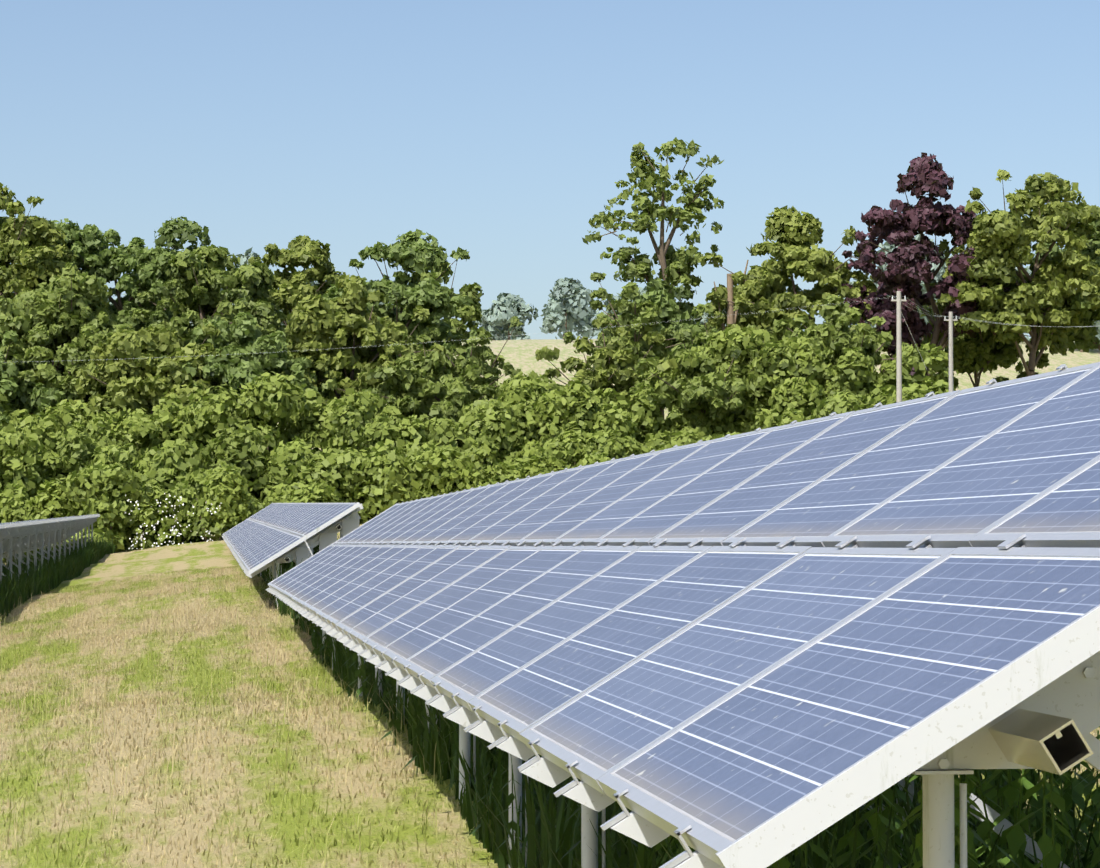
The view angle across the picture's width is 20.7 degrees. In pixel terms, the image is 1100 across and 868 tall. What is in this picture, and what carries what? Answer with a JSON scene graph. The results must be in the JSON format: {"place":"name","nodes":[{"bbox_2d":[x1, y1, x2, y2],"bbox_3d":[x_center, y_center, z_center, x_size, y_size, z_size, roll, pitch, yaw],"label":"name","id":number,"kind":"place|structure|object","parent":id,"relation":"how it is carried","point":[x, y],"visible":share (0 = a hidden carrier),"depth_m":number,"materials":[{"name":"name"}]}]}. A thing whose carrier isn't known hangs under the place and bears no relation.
{"place":"outdoors","nodes":[
{"label":"outdoors","id":0,"kind":"place"},
{"bbox_2d":[0,339,1099,867],"bbox_3d":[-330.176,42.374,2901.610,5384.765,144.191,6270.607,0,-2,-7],"label":"terrain","id":1,"kind":"structure","parent":0,"point":[138,563],"depth_m":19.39,"materials":[{"name":"green plant"}]},
{"bbox_2d":[0,330,83,432],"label":"tree","id":2,"kind":"object","parent":1,"relation":"on","point":[34,397],"visible":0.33,"depth_m":139.38,"materials":[{"name":"green plant"}]},
{"bbox_2d":[0,514,99,580],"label":"solar array","id":3,"kind":"object","parent":1,"relation":"on","point":[19,538],"visible":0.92,"depth_m":83.14,"materials":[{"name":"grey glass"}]},
{"bbox_2d":[0,182,111,415],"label":"tree","id":4,"kind":"object","parent":1,"relation":"on","point":[33,250],"visible":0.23,"depth_m":150.16,"materials":[{"name":"green plant"}]},
{"bbox_2d":[0,262,165,431],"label":"tree","id":5,"kind":"object","parent":1,"relation":"on","point":[57,324],"visible":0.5,"depth_m":141.79,"materials":[{"name":"green plant"}]},
{"bbox_2d":[51,216,210,330],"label":"tree","id":6,"kind":"object","parent":1,"relation":"on","point":[89,244],"visible":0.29,"depth_m":153.78,"materials":[{"name":"green plant"}]},
{"bbox_2d":[71,323,240,445],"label":"tree","id":7,"kind":"object","parent":1,"relation":"on","point":[124,380],"visible":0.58,"depth_m":137.69,"materials":[{"name":"green plant"}]},
{"bbox_2d":[0,461,343,561],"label":"flowering bush","id":8,"kind":"object","parent":1,"relation":"on","point":[132,507],"visible":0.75,"depth_m":123.75,"materials":[{"name":"green plant"}]},
{"bbox_2d":[131,244,292,356],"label":"tree","id":9,"kind":"object","parent":1,"relation":"on","point":[193,285],"visible":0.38,"depth_m":148.97,"materials":[{"name":"green plant"}]},
{"bbox_2d":[0,566,481,867],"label":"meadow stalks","id":10,"kind":"object","parent":1,"relation":"on","point":[116,699],"visible":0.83,"depth_m":24.31,"materials":[{"name":"plant"}]},
{"bbox_2d":[147,310,339,413],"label":"tree","id":11,"kind":"object","parent":1,"relation":"on","point":[235,337],"visible":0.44,"depth_m":138.68,"materials":[{"name":"green plant"}]},
{"bbox_2d":[222,502,362,605],"bbox_3d":[-7.087,2.620,75.191,1.853,2.578,56.856,0,-2,-7],"label":"solar array","id":12,"kind":"object","parent":1,"relation":"on","point":[260,541],"visible":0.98,"depth_m":52.98,"materials":[{"name":"blue glass"}]},
{"bbox_2d":[231,235,393,398],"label":"tree","id":13,"kind":"object","parent":1,"relation":"on","point":[294,286],"visible":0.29,"depth_m":155.40,"materials":[{"name":"green plant"}]},
{"bbox_2d":[278,274,445,447],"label":"tree","id":14,"kind":"object","parent":1,"relation":"on","point":[317,323],"visible":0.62,"depth_m":141.31,"materials":[{"name":"green plant"}]},
{"bbox_2d":[321,229,479,371],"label":"tree","id":15,"kind":"object","parent":1,"relation":"on","point":[410,251],"visible":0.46,"depth_m":148.81,"materials":[{"name":"green plant"}]},
{"bbox_2d":[321,333,496,429],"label":"tree","id":16,"kind":"object","parent":1,"relation":"on","point":[426,385],"visible":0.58,"depth_m":138.22,"materials":[{"name":"green plant"}]},
{"bbox_2d":[398,250,501,375],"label":"tree","id":17,"kind":"object","parent":1,"relation":"on","point":[471,313],"visible":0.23,"depth_m":158.55,"materials":[{"name":"green plant"}]},
{"bbox_2d":[424,316,522,401],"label":"tree","id":18,"kind":"object","parent":1,"relation":"on","point":[460,362],"visible":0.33,"depth_m":145.61,"materials":[{"name":"green plant"}]},
{"bbox_2d":[0,325,958,558],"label":"hedge belt","id":19,"kind":"object","parent":1,"relation":"on","point":[531,424],"visible":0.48,"depth_m":133.07,"materials":[{"name":"green plant"}]},
{"bbox_2d":[0,522,1099,867],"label":"tall grass under arrays","id":20,"kind":"structure","parent":1,"relation":"on","point":[550,838],"depth_m":13.71,"materials":[{"name":"green plant"}]},
{"bbox_2d":[29,291,1099,402],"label":"utility poles","id":21,"kind":"object","parent":1,"relation":"on","point":[898,299],"visible":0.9,"depth_m":118.26,"materials":[{"name":"grey wood"}]},
{"bbox_2d":[294,611,861,867],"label":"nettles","id":22,"kind":"object","parent":1,"relation":"on","point":[622,860],"visible":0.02,"depth_m":16.93,"materials":[{"name":"green plant"}]},
{"bbox_2d":[107,234,1099,351],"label":"hill trees","id":23,"kind":"object","parent":1,"relation":"on","point":[568,303],"visible":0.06,"depth_m":671.59,"materials":[{"name":"green plant"}]},
{"bbox_2d":[535,317,677,418],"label":"tree","id":24,"kind":"object","parent":1,"relation":"on","point":[609,369],"visible":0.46,"depth_m":140.33,"materials":[{"name":"green plant"}]},
{"bbox_2d":[562,272,711,386],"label":"tree","id":25,"kind":"object","parent":1,"relation":"on","point":[648,312],"visible":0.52,"depth_m":145.28,"materials":[{"name":"green plant"}]},
{"bbox_2d":[582,137,724,424],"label":"tall tree","id":26,"kind":"object","parent":1,"relation":"on","point":[676,268],"visible":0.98,"depth_m":151.47,"materials":[{"name":"green plant"}]},
{"bbox_2d":[592,278,718,414],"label":"tree","id":27,"kind":"object","parent":1,"relation":"on","point":[659,292],"visible":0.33,"depth_m":149.70,"materials":[{"name":"green plant"}]},
{"bbox_2d":[266,362,1099,867],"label":"solar array","id":28,"kind":"object","parent":1,"relation":"on","point":[762,648],"visible":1,"depth_m":8.02,"materials":[{"name":"blue glass"}]},
{"bbox_2d":[629,343,764,438],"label":"tree","id":29,"kind":"object","parent":1,"relation":"on","point":[688,395],"visible":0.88,"depth_m":137.30,"materials":[{"name":"green plant"}]},
{"bbox_2d":[646,302,769,411],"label":"tree","id":30,"kind":"object","parent":1,"relation":"on","point":[688,334],"visible":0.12,"depth_m":141.81,"materials":[{"name":"green plant"}]},
{"bbox_2d":[714,260,748,329],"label":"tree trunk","id":31,"kind":"object","parent":1,"relation":"on","point":[732,319],"visible":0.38,"depth_m":148.95,"materials":[{"name":"brown wood"}]},
{"bbox_2d":[699,205,887,351],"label":"tree","id":32,"kind":"object","parent":1,"relation":"on","point":[757,289],"visible":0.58,"depth_m":148.81,"materials":[{"name":"green plant"}]},
{"bbox_2d":[773,294,922,392],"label":"tree","id":33,"kind":"object","parent":1,"relation":"on","point":[867,339],"visible":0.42,"depth_m":139.32,"materials":[{"name":"green plant"}]},
{"bbox_2d":[625,726,1099,867],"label":"nettles","id":34,"kind":"object","parent":1,"relation":"on","point":[1028,783],"visible":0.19,"depth_m":7.88,"materials":[{"name":"green plant"}]},
{"bbox_2d":[835,152,1009,376],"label":"purple tree","id":35,"kind":"object","parent":1,"relation":"on","point":[908,270],"visible":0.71,"depth_m":146.57,"materials":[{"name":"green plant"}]},
{"bbox_2d":[916,282,1048,389],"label":"tree","id":36,"kind":"object","parent":1,"relation":"on","point":[983,352],"visible":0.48,"depth_m":150.41,"materials":[{"name":"green plant"}]},
{"bbox_2d":[935,169,1099,376],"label":"tree","id":37,"kind":"object","parent":1,"relation":"on","point":[1041,294],"visible":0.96,"depth_m":144.49,"materials":[{"name":"green plant"}]},
{"bbox_2d":[1015,221,1099,352],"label":"tree","id":38,"kind":"object","parent":1,"relation":"on","point":[1085,339],"visible":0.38,"depth_m":149.24,"materials":[{"name":"green plant"}]},
{"bbox_2d":[0,0,1099,338],"label":"sky","id":39,"kind":"structure","parent":0,"point":[496,131],"materials":[{"name":"blue"}]},
{"bbox_2d":[920,728,1099,858],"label":"meadow grass","id":40,"kind":"structure","parent":0,"point":[1094,773],"depth_m":13.20,"materials":[{"name":"green plant"}]}
]}

